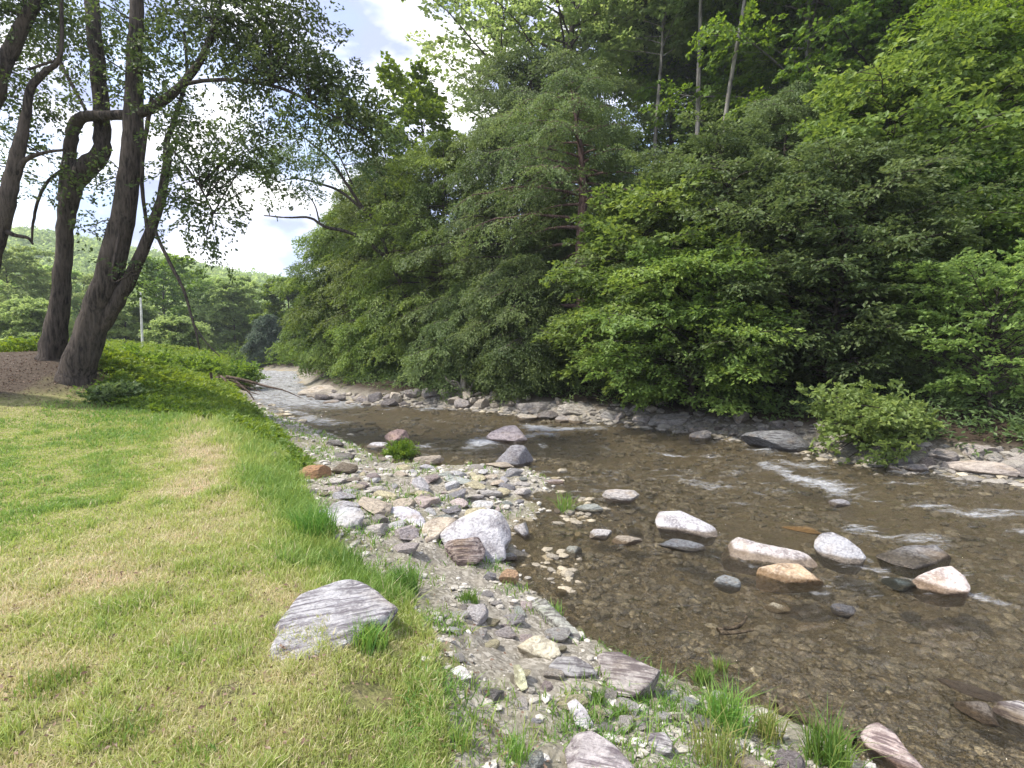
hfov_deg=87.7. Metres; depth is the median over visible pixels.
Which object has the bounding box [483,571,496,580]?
rock
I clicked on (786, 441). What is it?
rock
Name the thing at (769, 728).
grass tuft
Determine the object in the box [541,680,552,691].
rock
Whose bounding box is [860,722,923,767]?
rock
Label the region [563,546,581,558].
rock
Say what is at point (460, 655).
rock
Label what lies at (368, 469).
rock
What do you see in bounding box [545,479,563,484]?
rock
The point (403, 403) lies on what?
rock
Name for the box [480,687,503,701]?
rock
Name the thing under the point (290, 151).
leaning tree
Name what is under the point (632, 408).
rock
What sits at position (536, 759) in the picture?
rock
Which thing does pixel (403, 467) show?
rock
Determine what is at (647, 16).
tall tree
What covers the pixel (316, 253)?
hemlock tree
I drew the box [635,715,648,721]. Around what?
rock
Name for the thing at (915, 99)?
beech tree
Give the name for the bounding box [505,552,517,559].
rock
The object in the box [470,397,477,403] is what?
rock
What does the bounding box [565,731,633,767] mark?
rock
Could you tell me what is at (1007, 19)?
maple tree
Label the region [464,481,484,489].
rock
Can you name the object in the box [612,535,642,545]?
rock
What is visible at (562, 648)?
rock
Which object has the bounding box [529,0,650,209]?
tall tree
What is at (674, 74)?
hemlock tree
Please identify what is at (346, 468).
rock
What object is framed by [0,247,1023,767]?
ground
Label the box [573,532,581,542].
rock
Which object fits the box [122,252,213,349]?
valley tree
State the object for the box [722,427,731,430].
rock
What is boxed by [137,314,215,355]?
valley tree
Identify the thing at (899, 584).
rock
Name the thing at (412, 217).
hemlock tree
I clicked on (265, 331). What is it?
spruce tree
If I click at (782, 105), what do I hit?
tree
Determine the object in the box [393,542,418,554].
rock
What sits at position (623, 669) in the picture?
rock
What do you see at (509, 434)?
rock
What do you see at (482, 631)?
rock
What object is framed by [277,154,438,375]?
hemlock tree
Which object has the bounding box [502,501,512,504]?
rock
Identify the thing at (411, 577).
grass tuft
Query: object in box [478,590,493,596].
rock
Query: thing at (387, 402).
rock
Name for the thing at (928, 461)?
rock
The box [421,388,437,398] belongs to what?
rock
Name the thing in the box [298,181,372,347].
hemlock tree
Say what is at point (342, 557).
grass tuft
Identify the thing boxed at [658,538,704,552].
rock
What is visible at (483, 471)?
rock
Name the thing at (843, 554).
rock
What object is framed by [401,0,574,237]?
tall tree
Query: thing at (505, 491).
rock
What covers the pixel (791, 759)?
rock
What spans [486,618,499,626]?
rock
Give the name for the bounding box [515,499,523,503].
rock
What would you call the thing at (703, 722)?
rock
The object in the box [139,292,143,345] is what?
pole
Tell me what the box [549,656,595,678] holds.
rock
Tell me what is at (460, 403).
rock
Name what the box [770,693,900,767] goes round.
grass tuft
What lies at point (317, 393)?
rock
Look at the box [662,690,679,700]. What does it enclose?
rock
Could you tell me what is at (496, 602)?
rock
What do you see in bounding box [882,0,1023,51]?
maple tree
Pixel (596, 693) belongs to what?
grass tuft
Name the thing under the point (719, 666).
grass tuft
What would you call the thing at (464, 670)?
rock
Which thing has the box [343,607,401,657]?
grass tuft
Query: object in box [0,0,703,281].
sky
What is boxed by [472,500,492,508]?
rock
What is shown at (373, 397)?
rock
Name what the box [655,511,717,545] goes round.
rock
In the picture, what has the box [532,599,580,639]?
rock
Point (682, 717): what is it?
rock
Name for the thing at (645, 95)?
maple tree
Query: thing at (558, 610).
grass tuft
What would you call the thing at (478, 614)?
rock
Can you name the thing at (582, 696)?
rock
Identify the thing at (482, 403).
rock
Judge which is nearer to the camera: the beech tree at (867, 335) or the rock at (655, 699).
the rock at (655, 699)
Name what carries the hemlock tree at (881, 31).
on the ground at (438, 595)
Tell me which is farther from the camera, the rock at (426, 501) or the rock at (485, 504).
the rock at (485, 504)
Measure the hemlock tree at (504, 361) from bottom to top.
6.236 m
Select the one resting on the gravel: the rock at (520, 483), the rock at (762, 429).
the rock at (520, 483)
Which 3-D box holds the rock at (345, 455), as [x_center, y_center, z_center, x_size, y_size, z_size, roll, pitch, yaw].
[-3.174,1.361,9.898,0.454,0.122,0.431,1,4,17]
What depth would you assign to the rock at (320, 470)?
7.96 m
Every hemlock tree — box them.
[265,210,377,378]
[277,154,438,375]
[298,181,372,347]
[322,270,438,384]
[326,129,505,379]
[336,176,437,303]
[383,111,581,377]
[386,274,523,404]
[425,44,634,295]
[437,253,580,407]
[439,65,662,379]
[507,57,677,303]
[594,6,737,206]
[681,15,852,177]
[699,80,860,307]
[721,0,915,170]
[864,0,979,69]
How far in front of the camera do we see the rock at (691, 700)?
3.29 m
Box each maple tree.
[593,0,836,156]
[598,1,749,133]
[638,0,941,161]
[700,0,1023,146]
[804,0,1023,155]
[829,0,1011,92]
[851,1,1001,38]
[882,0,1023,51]
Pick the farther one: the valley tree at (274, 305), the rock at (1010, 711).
the valley tree at (274, 305)
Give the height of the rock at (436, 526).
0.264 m
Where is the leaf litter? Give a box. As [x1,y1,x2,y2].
[0,350,282,424]
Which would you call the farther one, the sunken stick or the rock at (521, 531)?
the rock at (521, 531)
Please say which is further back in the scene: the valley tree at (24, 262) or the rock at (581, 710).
the valley tree at (24, 262)
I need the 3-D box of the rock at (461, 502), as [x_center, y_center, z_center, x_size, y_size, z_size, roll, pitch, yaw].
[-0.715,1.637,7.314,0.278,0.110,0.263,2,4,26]
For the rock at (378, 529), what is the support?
on the ground at (438, 595)
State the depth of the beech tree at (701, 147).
15.76 m
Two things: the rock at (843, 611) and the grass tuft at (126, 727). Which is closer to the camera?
the grass tuft at (126, 727)
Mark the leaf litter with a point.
(34, 380)
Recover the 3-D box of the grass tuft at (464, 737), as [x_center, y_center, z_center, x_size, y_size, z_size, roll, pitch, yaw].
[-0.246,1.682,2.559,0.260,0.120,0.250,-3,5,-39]
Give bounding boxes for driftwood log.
[773,703,856,750]
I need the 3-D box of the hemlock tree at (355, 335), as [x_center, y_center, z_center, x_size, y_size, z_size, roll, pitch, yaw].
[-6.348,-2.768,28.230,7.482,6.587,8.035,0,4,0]
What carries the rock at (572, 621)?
on the ground at (438, 595)
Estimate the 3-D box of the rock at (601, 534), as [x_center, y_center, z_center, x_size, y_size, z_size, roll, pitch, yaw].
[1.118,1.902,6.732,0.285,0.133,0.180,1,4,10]
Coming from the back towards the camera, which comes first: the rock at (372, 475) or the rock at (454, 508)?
the rock at (372, 475)
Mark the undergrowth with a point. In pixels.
(958, 399)
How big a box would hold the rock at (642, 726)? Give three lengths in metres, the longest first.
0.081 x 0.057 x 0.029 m
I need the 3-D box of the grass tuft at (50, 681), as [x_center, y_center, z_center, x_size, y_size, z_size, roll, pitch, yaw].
[-2.317,1.494,2.659,0.369,0.096,0.399,0,4,0]
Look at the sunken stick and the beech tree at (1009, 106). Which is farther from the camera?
the beech tree at (1009, 106)
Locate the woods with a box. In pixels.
[2,225,303,349]
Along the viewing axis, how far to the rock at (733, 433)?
14.20 m
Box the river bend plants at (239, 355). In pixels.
[207,337,318,367]
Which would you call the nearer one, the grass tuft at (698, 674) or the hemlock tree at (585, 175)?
the grass tuft at (698, 674)
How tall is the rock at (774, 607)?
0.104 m
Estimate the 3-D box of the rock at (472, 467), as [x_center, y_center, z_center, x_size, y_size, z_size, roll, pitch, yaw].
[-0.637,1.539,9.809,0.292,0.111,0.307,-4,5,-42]
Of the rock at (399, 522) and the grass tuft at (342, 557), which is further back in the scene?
the rock at (399, 522)
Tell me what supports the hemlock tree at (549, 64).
on the ground at (438, 595)
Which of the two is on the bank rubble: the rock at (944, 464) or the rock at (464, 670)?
the rock at (944, 464)
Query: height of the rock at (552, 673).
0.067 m
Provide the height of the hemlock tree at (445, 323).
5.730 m
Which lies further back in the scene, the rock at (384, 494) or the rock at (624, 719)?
the rock at (384, 494)
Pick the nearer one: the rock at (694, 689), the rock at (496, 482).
the rock at (694, 689)
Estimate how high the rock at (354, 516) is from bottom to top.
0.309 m
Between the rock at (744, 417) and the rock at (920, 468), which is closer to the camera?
the rock at (920, 468)
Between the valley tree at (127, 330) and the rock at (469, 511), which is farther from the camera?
the valley tree at (127, 330)
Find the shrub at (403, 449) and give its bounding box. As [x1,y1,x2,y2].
[380,437,420,460]
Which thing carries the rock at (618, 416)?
on the bank rubble
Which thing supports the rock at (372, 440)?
on the ground at (438, 595)
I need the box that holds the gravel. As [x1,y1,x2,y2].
[251,402,879,767]
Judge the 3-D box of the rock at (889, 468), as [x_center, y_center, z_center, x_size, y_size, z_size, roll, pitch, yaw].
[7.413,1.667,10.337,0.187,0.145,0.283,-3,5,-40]
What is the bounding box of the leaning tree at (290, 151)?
[237,93,422,348]
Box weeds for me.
[66,369,866,767]
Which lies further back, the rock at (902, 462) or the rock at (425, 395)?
the rock at (425, 395)
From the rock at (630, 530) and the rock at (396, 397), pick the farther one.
the rock at (396, 397)
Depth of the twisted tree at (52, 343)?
12.98 m
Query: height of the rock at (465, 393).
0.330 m
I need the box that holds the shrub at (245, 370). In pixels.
[220,357,269,388]
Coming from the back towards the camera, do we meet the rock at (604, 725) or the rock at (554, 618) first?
the rock at (554, 618)
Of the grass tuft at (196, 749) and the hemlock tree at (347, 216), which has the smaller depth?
the grass tuft at (196, 749)
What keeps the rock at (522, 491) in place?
on the ground at (438, 595)
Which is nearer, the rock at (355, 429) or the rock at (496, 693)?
the rock at (496, 693)
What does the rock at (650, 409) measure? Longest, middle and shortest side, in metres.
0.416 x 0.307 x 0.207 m
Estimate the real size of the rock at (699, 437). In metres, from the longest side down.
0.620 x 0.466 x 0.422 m
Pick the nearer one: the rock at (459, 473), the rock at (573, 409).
the rock at (459, 473)
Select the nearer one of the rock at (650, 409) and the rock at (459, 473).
the rock at (459, 473)
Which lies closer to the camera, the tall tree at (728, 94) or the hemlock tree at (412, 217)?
the tall tree at (728, 94)
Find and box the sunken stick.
[716,615,753,635]
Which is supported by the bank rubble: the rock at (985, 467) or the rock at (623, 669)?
the rock at (985, 467)
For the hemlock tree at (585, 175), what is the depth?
20.54 m
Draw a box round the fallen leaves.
[0,437,548,767]
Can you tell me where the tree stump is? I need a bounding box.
[445,368,474,395]
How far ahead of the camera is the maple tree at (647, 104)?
41.58 m
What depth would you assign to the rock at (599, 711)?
3.06 m
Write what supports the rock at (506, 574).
on the ground at (438, 595)
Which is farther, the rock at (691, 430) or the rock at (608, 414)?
the rock at (608, 414)
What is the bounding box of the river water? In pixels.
[244,370,1023,767]
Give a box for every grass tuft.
[2,652,106,707]
[76,699,173,753]
[152,719,238,767]
[282,500,348,541]
[310,534,374,571]
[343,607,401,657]
[366,559,431,595]
[431,714,488,754]
[454,586,483,606]
[489,719,548,767]
[541,598,563,616]
[547,489,583,512]
[576,683,611,705]
[606,699,639,719]
[671,697,773,767]
[675,656,776,746]
[687,660,722,688]
[706,651,733,674]
[711,693,807,747]
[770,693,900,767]
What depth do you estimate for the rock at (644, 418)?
16.33 m
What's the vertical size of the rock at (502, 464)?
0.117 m
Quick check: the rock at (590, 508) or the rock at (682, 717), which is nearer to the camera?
the rock at (682, 717)
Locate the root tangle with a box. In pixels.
[206,364,300,399]
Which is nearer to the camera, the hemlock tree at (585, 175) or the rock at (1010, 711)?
the rock at (1010, 711)
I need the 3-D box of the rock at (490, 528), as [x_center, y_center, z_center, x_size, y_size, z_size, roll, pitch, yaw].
[-0.415,1.790,6.093,0.811,0.687,0.673,0,4,-2]
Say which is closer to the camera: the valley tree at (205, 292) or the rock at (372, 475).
the rock at (372, 475)
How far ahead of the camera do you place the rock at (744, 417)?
14.59 m
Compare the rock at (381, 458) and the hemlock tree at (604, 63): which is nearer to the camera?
the rock at (381, 458)
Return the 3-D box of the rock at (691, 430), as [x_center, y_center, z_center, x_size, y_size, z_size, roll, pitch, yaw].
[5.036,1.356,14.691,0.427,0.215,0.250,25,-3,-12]
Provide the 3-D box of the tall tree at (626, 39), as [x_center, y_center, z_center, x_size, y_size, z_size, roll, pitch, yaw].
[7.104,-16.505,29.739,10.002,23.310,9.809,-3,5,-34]
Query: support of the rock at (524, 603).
on the ground at (438, 595)
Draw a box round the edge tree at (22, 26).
[0,0,103,268]
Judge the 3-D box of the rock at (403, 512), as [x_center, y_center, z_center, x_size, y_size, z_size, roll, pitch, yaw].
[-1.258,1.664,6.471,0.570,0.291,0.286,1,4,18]
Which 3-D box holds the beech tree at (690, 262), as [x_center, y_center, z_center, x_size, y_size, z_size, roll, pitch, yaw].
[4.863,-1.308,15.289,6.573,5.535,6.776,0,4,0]
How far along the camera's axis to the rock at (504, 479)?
9.16 m
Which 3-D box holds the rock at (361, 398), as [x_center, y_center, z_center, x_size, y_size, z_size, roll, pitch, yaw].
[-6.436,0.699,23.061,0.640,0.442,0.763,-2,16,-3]
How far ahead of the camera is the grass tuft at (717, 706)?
3.15 m
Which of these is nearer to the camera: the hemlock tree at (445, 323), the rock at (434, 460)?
the rock at (434, 460)
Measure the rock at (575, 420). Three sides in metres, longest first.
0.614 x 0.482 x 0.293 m
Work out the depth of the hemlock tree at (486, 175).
23.28 m
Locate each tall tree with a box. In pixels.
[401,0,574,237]
[439,0,643,164]
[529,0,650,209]
[565,0,715,228]
[615,0,730,152]
[655,0,734,189]
[703,0,745,180]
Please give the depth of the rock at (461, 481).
8.61 m
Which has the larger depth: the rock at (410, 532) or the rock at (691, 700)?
the rock at (410, 532)
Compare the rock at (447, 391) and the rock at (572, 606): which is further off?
the rock at (447, 391)
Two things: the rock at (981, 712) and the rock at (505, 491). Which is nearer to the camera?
the rock at (981, 712)
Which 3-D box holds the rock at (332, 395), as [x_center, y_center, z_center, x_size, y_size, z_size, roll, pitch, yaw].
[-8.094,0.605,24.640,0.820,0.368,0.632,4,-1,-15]
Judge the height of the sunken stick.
0.039 m
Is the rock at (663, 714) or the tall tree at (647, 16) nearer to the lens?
the rock at (663, 714)
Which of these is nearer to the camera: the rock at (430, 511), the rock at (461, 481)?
the rock at (430, 511)
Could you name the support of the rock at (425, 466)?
on the ground at (438, 595)
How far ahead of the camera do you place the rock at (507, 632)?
3.99 m
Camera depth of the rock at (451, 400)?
21.31 m
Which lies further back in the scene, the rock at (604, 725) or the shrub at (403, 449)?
the shrub at (403, 449)
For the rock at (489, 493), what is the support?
on the ground at (438, 595)
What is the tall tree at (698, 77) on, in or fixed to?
on the ground at (438, 595)
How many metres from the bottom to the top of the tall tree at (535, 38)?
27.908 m
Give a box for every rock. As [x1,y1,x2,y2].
[268,579,397,660]
[297,385,335,395]
[300,465,331,478]
[302,485,314,492]
[312,392,325,398]
[314,395,330,402]
[319,492,329,495]
[319,506,364,528]
[321,400,339,407]
[324,478,346,484]
[326,439,343,445]
[327,486,341,492]
[328,393,343,398]
[330,500,360,507]
[332,462,357,473]
[332,492,355,499]
[333,396,345,400]
[333,452,354,460]
[342,489,358,493]
[346,477,360,481]
[348,428,363,432]
[350,483,364,489]
[353,393,363,400]
[355,395,367,402]
[358,496,391,515]
[361,401,370,407]
[363,468,376,470]
[364,439,381,442]
[364,523,388,536]
[366,473,380,478]
[366,486,385,492]
[367,442,388,451]
[368,392,382,402]
[370,514,387,522]
[372,478,380,482]
[373,490,396,500]
[376,457,385,460]
[381,398,398,407]
[384,429,408,445]
[388,520,404,528]
[389,498,414,506]
[390,392,401,402]
[391,506,425,527]
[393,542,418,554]
[394,471,407,475]
[394,525,418,539]
[396,464,413,469]
[399,401,410,406]
[404,389,421,397]
[412,476,429,490]
[413,455,443,465]
[414,496,440,507]
[415,490,432,496]
[418,464,433,470]
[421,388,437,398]
[422,517,456,542]
[424,507,436,515]
[425,474,439,481]
[434,514,450,517]
[438,471,452,476]
[439,509,510,562]
[441,389,452,398]
[442,505,460,513]
[444,476,470,484]
[444,488,465,501]
[444,537,485,565]
[445,480,459,490]
[448,396,459,403]
[448,626,464,634]
[449,471,466,476]
[449,498,467,507]
[450,610,468,618]
[450,665,470,682]
[452,652,464,661]
[454,398,471,408]
[460,603,466,609]
[462,391,472,398]
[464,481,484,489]
[464,507,486,515]
[466,603,488,625]
[467,494,483,498]
[468,464,482,470]
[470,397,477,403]
[472,475,485,480]
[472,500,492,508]
[473,398,489,408]
[478,469,487,473]
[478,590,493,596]
[479,629,486,637]
[480,490,502,496]
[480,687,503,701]
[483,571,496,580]
[485,474,497,478]
[485,639,499,648]
[486,425,526,445]
[486,462,511,467]
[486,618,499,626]
[490,403,499,408]
[490,479,503,484]
[490,600,502,604]
[494,626,516,638]
[496,445,532,467]
[498,482,515,489]
[498,488,510,496]
[499,569,518,584]
[500,476,508,482]
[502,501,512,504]
[503,613,524,625]
[504,468,522,476]
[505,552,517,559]
[507,401,513,406]
[513,481,529,485]
[513,488,532,495]
[513,606,524,615]
[513,664,527,690]
[514,523,529,539]
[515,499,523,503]
[515,695,527,709]
[517,402,550,413]
[517,413,537,422]
[517,635,560,659]
[520,634,531,641]
[521,601,532,611]
[524,669,530,677]
[526,751,543,767]
[531,718,542,723]
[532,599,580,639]
[535,410,558,419]
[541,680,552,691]
[543,668,564,679]
[544,627,570,641]
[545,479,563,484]
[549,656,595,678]
[554,588,566,596]
[555,397,562,405]
[555,416,570,422]
[557,403,593,415]
[558,645,566,651]
[558,693,589,709]
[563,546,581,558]
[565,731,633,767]
[567,618,578,626]
[567,699,592,729]
[568,604,574,610]
[569,416,583,423]
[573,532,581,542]
[575,504,603,512]
[586,695,603,706]
[589,529,611,540]
[589,705,604,723]
[597,652,660,700]
[597,688,616,704]
[597,722,614,731]
[599,410,616,419]
[602,489,639,504]
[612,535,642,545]
[613,697,638,717]
[614,413,624,419]
[617,715,633,733]
[626,528,641,535]
[629,405,639,412]
[632,414,650,423]
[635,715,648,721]
[637,723,646,729]
[645,405,656,412]
[645,732,672,755]
[648,414,691,426]
[649,697,662,705]
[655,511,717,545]
[656,711,669,721]
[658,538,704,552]
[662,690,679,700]
[671,713,686,722]
[681,696,701,711]
[689,428,697,432]
[689,430,710,444]
[691,687,701,694]
[691,713,716,730]
[713,575,740,593]
[714,426,722,430]
[721,537,817,575]
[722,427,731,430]
[728,430,737,435]
[733,412,748,423]
[736,754,768,767]
[739,430,815,452]
[756,563,823,593]
[757,427,768,430]
[764,602,789,613]
[769,421,782,428]
[774,748,805,767]
[782,526,820,534]
[785,421,794,428]
[814,532,865,574]
[828,499,850,507]
[830,603,855,618]
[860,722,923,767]
[875,545,950,578]
[881,577,915,591]
[887,466,901,470]
[891,455,913,465]
[904,464,928,472]
[911,566,970,606]
[917,457,936,466]
[924,448,958,461]
[936,678,1003,701]
[939,461,948,468]
[947,460,1019,476]
[954,701,998,726]
[957,442,1003,455]
[992,700,1023,738]
[1007,452,1023,461]
[1015,468,1023,477]
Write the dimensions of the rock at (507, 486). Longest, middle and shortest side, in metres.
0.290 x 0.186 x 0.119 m
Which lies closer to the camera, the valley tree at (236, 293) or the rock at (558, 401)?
the rock at (558, 401)
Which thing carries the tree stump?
on the ground at (438, 595)
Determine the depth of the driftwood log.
3.43 m
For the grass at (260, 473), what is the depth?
3.45 m
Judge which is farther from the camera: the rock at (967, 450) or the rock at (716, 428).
the rock at (716, 428)
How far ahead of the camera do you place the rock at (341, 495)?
6.92 m
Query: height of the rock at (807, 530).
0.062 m
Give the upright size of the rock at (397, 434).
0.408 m
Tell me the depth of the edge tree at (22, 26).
12.19 m
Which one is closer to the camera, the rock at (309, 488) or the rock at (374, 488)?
the rock at (309, 488)
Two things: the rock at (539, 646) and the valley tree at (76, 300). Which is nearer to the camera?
the rock at (539, 646)
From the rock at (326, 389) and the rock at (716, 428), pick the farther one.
the rock at (326, 389)
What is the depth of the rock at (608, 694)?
3.26 m
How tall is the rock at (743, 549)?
0.351 m
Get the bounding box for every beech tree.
[530,156,851,400]
[547,99,836,383]
[565,240,808,421]
[669,159,914,365]
[673,132,1023,404]
[738,6,1023,332]
[838,133,1023,346]
[885,25,1023,199]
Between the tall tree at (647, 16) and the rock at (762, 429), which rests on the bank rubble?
the rock at (762, 429)
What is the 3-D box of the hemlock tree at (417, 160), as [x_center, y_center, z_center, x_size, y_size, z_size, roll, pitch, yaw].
[-4.628,-6.378,27.444,9.377,12.462,9.150,-1,4,-19]
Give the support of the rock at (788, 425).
on the ground at (438, 595)
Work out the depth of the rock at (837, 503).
8.03 m
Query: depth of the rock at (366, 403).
21.86 m
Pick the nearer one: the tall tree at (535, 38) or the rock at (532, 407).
the rock at (532, 407)
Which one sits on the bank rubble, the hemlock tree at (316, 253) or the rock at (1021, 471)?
the rock at (1021, 471)
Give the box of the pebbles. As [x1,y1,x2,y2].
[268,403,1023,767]
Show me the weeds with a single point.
(672, 705)
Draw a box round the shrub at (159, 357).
[120,341,188,371]
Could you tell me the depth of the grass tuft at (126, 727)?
2.36 m
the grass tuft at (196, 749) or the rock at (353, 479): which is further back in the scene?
the rock at (353, 479)
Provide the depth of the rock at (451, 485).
8.28 m
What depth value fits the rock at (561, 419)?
17.18 m
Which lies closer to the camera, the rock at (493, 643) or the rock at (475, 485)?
the rock at (493, 643)
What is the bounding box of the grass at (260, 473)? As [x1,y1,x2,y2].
[0,395,460,767]
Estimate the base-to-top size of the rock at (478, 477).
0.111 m
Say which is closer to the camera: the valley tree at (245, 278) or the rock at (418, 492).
the rock at (418, 492)
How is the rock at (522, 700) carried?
on the ground at (438, 595)
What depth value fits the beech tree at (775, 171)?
15.26 m
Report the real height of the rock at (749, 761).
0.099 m
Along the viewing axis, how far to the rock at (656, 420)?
15.77 m
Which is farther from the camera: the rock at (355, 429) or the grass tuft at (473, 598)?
the rock at (355, 429)
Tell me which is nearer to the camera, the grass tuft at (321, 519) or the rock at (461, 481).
the grass tuft at (321, 519)
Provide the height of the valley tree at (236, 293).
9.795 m
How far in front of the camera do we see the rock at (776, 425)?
13.77 m
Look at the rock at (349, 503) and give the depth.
6.45 m
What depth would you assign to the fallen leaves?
2.73 m
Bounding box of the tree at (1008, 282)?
[884,238,1023,415]
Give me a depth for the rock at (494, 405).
20.15 m
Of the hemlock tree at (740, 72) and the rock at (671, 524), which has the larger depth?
the hemlock tree at (740, 72)
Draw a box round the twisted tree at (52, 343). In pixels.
[0,0,413,360]
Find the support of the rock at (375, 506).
on the ground at (438, 595)
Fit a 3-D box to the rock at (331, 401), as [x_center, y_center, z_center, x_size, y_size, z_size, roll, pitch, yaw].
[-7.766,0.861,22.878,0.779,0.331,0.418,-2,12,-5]
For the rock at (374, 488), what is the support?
on the ground at (438, 595)
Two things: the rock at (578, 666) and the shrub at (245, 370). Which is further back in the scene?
the shrub at (245, 370)
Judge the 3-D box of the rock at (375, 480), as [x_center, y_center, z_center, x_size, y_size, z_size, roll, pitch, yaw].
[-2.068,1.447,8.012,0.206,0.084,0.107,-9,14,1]
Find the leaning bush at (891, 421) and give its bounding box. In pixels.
[789,375,944,467]
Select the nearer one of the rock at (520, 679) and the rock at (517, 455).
the rock at (520, 679)
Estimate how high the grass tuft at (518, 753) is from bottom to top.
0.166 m
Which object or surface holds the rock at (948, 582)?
in the river water
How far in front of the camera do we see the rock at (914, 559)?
5.99 m
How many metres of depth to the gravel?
4.36 m
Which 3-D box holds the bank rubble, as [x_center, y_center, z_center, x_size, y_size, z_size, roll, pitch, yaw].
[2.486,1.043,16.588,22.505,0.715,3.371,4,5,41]
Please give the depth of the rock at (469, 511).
7.01 m
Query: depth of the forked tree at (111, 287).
13.37 m
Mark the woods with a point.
(43, 239)
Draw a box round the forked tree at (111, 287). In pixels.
[32,0,338,385]
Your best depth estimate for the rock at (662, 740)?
2.81 m
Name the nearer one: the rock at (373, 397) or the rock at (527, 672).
the rock at (527, 672)
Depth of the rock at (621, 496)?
8.25 m
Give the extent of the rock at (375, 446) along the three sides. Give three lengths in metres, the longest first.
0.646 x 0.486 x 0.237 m
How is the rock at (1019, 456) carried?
on the ground at (438, 595)
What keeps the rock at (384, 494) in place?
on the gravel
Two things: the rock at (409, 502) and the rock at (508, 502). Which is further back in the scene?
the rock at (508, 502)
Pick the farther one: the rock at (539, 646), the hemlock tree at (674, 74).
the hemlock tree at (674, 74)
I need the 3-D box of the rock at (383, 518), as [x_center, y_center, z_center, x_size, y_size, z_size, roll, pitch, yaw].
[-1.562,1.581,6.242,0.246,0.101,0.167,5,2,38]
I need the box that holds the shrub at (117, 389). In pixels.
[76,378,149,406]
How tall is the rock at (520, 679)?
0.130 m
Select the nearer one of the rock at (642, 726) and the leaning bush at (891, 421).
the rock at (642, 726)
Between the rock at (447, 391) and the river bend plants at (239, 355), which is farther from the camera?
the river bend plants at (239, 355)
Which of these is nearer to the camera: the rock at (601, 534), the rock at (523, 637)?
the rock at (523, 637)
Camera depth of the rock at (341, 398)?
23.74 m
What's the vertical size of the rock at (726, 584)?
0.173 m
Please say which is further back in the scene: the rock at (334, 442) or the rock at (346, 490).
the rock at (334, 442)
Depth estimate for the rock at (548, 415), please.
17.73 m
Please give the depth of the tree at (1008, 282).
11.51 m
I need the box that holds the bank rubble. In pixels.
[355,391,1023,489]
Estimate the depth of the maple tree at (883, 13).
25.55 m
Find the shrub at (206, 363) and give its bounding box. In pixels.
[165,347,230,375]
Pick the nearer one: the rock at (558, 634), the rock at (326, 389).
the rock at (558, 634)
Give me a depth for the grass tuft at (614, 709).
3.10 m
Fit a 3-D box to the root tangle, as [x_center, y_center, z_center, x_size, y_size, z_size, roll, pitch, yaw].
[-19.302,-0.508,36.279,4.880,2.224,43.744,-2,5,-29]
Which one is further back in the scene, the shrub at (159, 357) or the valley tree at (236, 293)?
the valley tree at (236, 293)
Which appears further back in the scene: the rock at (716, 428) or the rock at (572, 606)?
the rock at (716, 428)
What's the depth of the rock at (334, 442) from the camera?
12.05 m
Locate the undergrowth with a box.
[284,305,1023,456]
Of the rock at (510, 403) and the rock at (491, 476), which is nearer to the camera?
the rock at (491, 476)
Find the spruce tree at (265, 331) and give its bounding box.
[239,314,284,366]
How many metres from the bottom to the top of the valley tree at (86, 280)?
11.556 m
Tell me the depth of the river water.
6.76 m
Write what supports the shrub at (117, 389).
on the ground at (438, 595)
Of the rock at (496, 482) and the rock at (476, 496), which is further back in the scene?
the rock at (496, 482)
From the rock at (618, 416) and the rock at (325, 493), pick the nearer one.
the rock at (325, 493)
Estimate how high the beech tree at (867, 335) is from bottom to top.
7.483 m
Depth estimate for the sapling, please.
28.74 m
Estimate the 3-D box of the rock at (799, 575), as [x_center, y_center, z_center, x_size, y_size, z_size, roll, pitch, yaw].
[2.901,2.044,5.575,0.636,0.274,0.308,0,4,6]
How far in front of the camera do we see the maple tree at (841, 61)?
21.68 m
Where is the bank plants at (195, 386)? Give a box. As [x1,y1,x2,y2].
[0,335,319,469]
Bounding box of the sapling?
[362,50,462,283]
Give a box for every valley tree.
[0,244,84,329]
[0,263,85,337]
[0,293,74,341]
[48,272,120,336]
[78,291,162,343]
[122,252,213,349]
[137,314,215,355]
[155,269,235,351]
[190,277,270,352]
[221,274,265,351]
[247,275,310,346]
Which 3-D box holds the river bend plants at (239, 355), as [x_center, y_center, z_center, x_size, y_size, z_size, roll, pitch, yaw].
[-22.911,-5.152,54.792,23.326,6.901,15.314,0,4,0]
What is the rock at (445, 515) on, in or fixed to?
on the ground at (438, 595)
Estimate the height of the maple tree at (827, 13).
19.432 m
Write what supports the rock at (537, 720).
on the ground at (438, 595)
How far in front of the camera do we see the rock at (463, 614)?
4.03 m
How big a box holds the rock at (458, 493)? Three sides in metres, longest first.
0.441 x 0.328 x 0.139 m
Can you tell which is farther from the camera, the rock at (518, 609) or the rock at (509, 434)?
the rock at (509, 434)
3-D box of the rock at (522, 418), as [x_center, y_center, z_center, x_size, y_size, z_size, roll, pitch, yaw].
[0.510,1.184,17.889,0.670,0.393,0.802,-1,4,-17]
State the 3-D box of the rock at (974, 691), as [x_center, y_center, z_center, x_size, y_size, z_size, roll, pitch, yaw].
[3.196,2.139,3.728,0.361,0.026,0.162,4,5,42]
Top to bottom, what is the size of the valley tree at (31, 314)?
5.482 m
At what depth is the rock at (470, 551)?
5.62 m
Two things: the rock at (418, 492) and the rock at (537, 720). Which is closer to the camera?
the rock at (537, 720)
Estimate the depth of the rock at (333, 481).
7.68 m
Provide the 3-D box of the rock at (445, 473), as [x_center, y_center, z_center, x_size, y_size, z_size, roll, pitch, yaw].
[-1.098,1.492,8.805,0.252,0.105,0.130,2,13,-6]

